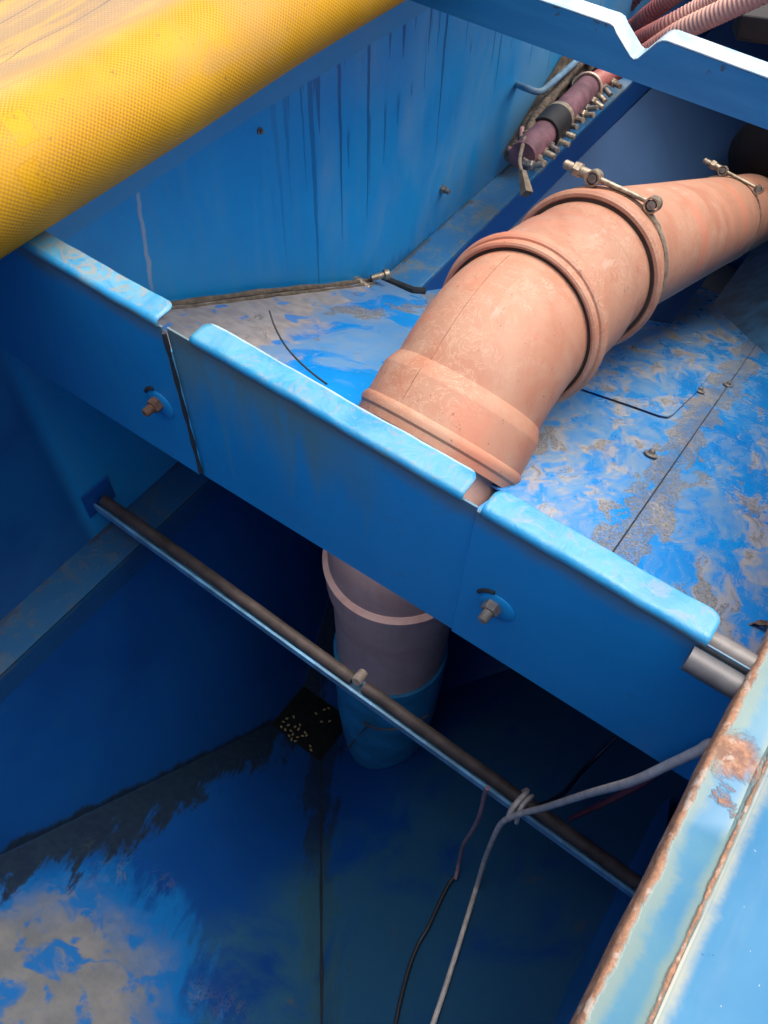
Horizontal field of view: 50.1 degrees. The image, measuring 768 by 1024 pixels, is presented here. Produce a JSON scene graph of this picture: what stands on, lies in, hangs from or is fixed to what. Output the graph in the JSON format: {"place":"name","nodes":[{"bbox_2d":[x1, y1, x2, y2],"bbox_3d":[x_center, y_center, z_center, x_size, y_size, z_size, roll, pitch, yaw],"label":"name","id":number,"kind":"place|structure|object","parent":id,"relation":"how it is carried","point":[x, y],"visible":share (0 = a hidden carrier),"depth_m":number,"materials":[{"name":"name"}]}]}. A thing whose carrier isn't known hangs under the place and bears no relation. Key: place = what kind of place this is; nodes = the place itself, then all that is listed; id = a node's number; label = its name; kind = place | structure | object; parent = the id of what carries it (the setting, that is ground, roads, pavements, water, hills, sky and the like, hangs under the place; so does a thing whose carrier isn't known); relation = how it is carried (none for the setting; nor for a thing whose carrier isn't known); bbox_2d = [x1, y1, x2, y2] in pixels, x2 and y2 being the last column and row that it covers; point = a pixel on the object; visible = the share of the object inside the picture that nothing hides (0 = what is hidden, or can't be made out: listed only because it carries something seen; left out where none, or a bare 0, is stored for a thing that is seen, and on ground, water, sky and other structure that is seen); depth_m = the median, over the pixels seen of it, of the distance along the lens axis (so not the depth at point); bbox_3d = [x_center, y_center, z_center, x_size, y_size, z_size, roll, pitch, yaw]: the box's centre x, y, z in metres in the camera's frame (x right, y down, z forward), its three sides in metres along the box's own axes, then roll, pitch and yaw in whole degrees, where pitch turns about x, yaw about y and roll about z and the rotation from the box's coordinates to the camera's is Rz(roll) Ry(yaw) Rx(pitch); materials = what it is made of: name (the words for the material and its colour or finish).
{"place":"outdoors","nodes":[
{"label":"outdoors","id":0,"kind":"place"},
{"bbox_2d":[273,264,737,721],"bbox_3d":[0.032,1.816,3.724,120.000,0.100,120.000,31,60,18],"label":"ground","id":1,"kind":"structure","parent":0,"point":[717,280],"depth_m":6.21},
{"bbox_2d":[0,0,767,1023],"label":"hopper body","id":2,"kind":"object","parent":1,"relation":"on","point":[190,832],"visible":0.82,"depth_m":2.54,"materials":[{"name":"paint"}]},
{"bbox_2d":[0,231,200,473],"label":"partition panel","id":3,"kind":"object","parent":2,"relation":"attached to","point":[89,330],"visible":0.87,"depth_m":1.44,"materials":[{"name":"paint"}]},
{"bbox_2d":[0,0,405,258],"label":"tarpaulin","id":4,"kind":"object","parent":3,"relation":"on","point":[98,98],"visible":1,"depth_m":1.37,"materials":[{"name":"fabric"}]},
{"bbox_2d":[167,324,477,627],"bbox_3d":[-0.099,-0.055,1.331,0.564,0.389,0.046,31,60,18],"label":"partition panel","id":5,"kind":"object","parent":2,"relation":"attached to","point":[387,505],"visible":1,"depth_m":1.26,"materials":[{"name":"paint"}]},
{"bbox_2d":[162,331,202,473],"bbox_3d":[-0.343,-0.175,1.409,0.009,0.352,0.010,-26,60,-19],"label":"seam cord","id":6,"kind":"object","parent":5,"relation":"attached to","point":[177,384],"visible":1,"depth_m":1.39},
{"bbox_2d":[269,310,326,384],"bbox_3d":[-0.146,-0.266,1.310,0.013,0.091,0.276,-19,58,-14],"label":"wire","id":7,"kind":"object","parent":5,"relation":"attached to","point":[301,363],"visible":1,"depth_m":1.30,"materials":[{"name":"black"}]},
{"bbox_2d":[81,476,641,897],"bbox_3d":[-0.115,0.409,2.141,1.772,0.164,0.100,31,60,18],"label":"cross bar","id":8,"kind":"object","parent":2,"relation":"attached to","point":[572,841],"visible":0.92,"depth_m":2.12,"materials":[{"name":"paint"}]},
{"bbox_2d":[454,785,489,879],"bbox_3d":[0.239,0.898,2.252,0.022,0.820,0.056,-3,56,-4],"label":"cable","id":9,"kind":"object","parent":8,"relation":"hanging from","point":[478,817],"visible":1,"depth_m":2.21,"materials":[{"name":"black rubber"}]},
{"bbox_2d":[506,787,533,824],"bbox_3d":[0.332,0.718,2.004,0.038,0.093,0.093,31,60,18],"label":"cable tie","id":10,"kind":"object","parent":8,"relation":"attached to","point":[522,800],"visible":0.82,"depth_m":1.97,"materials":[{"name":"grey plastic"}]},
{"bbox_2d":[539,735,619,804],"bbox_3d":[0.545,0.717,2.274,0.549,0.459,0.041,-33,63,-22],"label":"cable","id":11,"kind":"object","parent":8,"relation":"attached to","point":[584,768],"visible":0.69,"depth_m":2.46,"materials":[{"name":"black rubber"}]},
{"bbox_2d":[322,411,497,694],"bbox_3d":[0.059,0.201,2.409,0.409,1.399,0.500,31,60,18],"label":"pipe","id":12,"kind":"object","parent":2,"relation":"attached to","point":[389,642],"visible":0.2,"depth_m":2.21,"materials":[{"name":"plastic"}]},
{"bbox_2d":[345,726,367,750],"bbox_3d":[-0.102,0.829,3.007,0.008,0.515,0.125,-39,65,-25],"label":"string","id":13,"kind":"object","parent":12,"relation":"hanging from","point":[362,731],"visible":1,"depth_m":3.02,"materials":[{"name":"black"}]},
{"bbox_2d":[363,714,427,730],"bbox_3d":[-0.029,0.677,2.740,0.336,0.267,0.102,24,58,14],"label":"string","id":14,"kind":"object","parent":12,"relation":"attached to","point":[389,729],"visible":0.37,"depth_m":2.65,"materials":[{"name":"black"}]},
{"bbox_2d":[359,250,587,487],"bbox_3d":[0.219,-0.306,2.027,0.444,0.524,0.563,31,60,18],"label":"pipe elbow","id":15,"kind":"object","parent":12,"relation":"on","point":[478,371],"visible":0.96,"depth_m":1.84,"materials":[{"name":"orange plastic"}]},
{"bbox_2d":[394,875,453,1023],"bbox_3d":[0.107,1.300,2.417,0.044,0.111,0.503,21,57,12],"label":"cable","id":16,"kind":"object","parent":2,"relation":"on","point":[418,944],"visible":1,"depth_m":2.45,"materials":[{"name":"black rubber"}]},
{"bbox_2d":[502,56,621,196],"bbox_3d":[0.656,-1.564,3.306,0.363,0.390,1.425,24,58,14],"label":"pipe manifold","id":17,"kind":"object","parent":2,"relation":"attached to","point":[569,91],"visible":0.85,"depth_m":3.15,"materials":[{"name":"purple plastic"}]},
{"bbox_2d":[591,0,717,71],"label":"corrugated hose","id":18,"kind":"object","parent":17,"relation":"attached to","point":[647,32],"visible":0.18,"depth_m":3.38,"materials":[{"name":"plastic"}]},
{"bbox_2d":[593,0,767,84],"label":"corrugated hose","id":19,"kind":"object","parent":17,"relation":"attached to","point":[708,17],"visible":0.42,"depth_m":3.17,"materials":[{"name":"plastic"}]},
{"bbox_2d":[430,738,710,1023],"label":"cable","id":20,"kind":"object","parent":2,"relation":"attached to","point":[686,756],"visible":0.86,"depth_m":1.65,"materials":[{"name":"grey rubber"}]},
{"bbox_2d":[410,0,767,129],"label":"cross beam","id":21,"kind":"structure","parent":2,"relation":"attached to","point":[705,73],"depth_m":1.84,"materials":[{"name":"metal"}]},
{"bbox_2d":[452,491,750,780],"bbox_3d":[0.360,0.238,1.131,0.592,0.366,0.078,31,60,18],"label":"partition panel","id":22,"kind":"object","parent":2,"relation":"attached to","point":[606,638],"visible":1,"depth_m":1.11,"materials":[{"name":"paint"}]},
{"bbox_2d":[680,646,745,698],"bbox_3d":[0.438,0.219,0.960,0.180,0.033,0.033,31,60,18],"label":"plastic tube","id":23,"kind":"object","parent":22,"relation":"attached to","point":[721,677],"visible":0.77,"depth_m":0.97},
{"bbox_2d":[699,631,757,673],"bbox_3d":[0.459,0.195,0.968,0.175,0.027,0.027,31,60,18],"label":"plastic tube","id":24,"kind":"object","parent":22,"relation":"on","point":[733,650],"visible":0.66,"depth_m":0.97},
{"bbox_2d":[567,771,667,821],"bbox_3d":[0.481,0.602,1.728,0.026,1.007,0.188,20,57,11],"label":"cable","id":25,"kind":"object","parent":2,"relation":"attached to","point":[622,794],"visible":0.72,"depth_m":1.74,"materials":[{"name":"black rubber"}]},
{"bbox_2d":[631,0,641,10],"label":"corrugated hose","id":26,"kind":"object","parent":2,"relation":"attached to","point":[635,3],"visible":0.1,"depth_m":3.89,"materials":[{"name":"plastic"}]},
{"bbox_2d":[520,174,767,344],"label":"straight pipe","id":27,"kind":"object","parent":2,"relation":"attached to","point":[709,225],"visible":0.57,"depth_m":2.63,"materials":[{"name":"plastic"}]},
{"bbox_2d":[442,201,649,403],"bbox_3d":[0.462,-0.592,2.208,0.458,0.521,0.582,31,60,18],"label":"pipe coupling","id":28,"kind":"object","parent":27,"relation":"attached to","point":[594,255],"visible":0.53,"depth_m":2.02,"materials":[{"name":"plastic"}]},
{"bbox_2d":[563,160,668,301],"bbox_3d":[0.603,-0.723,2.365,0.436,0.452,0.168,31,60,18],"label":"hose clamp","id":29,"kind":"object","parent":27,"relation":"attached to","point":[590,177],"visible":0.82,"depth_m":2.23,"materials":[{"name":"metal"}]},
{"bbox_2d":[703,158,764,262],"bbox_3d":[1.532,-1.354,3.786,0.398,0.401,0.216,31,60,18],"label":"hose clamp","id":30,"kind":"object","parent":27,"relation":"attached to","point":[716,166],"visible":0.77,"depth_m":3.69,"materials":[{"name":"metal"}]},
{"bbox_2d":[726,122,767,177],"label":"rubber hose","id":31,"kind":"object","parent":27,"relation":"attached to","point":[748,151],"visible":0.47,"depth_m":4.33,"materials":[{"name":"black rubber"}]},
{"bbox_2d":[628,0,682,31],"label":"corrugated hose","id":32,"kind":"object","parent":2,"relation":"attached to","point":[650,12],"visible":0.45,"depth_m":3.60,"materials":[{"name":"plastic"}]},
{"bbox_2d":[732,4,767,44],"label":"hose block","id":33,"kind":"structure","parent":2,"relation":"attached to","point":[751,26],"depth_m":3.37,"materials":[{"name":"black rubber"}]},
{"bbox_2d":[749,619,767,630],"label":"dry leaf","id":34,"kind":"object","parent":2,"relation":"on","point":[763,623],"visible":0.93,"depth_m":1.72,"materials":[{"name":"brown plant"}]}
]}

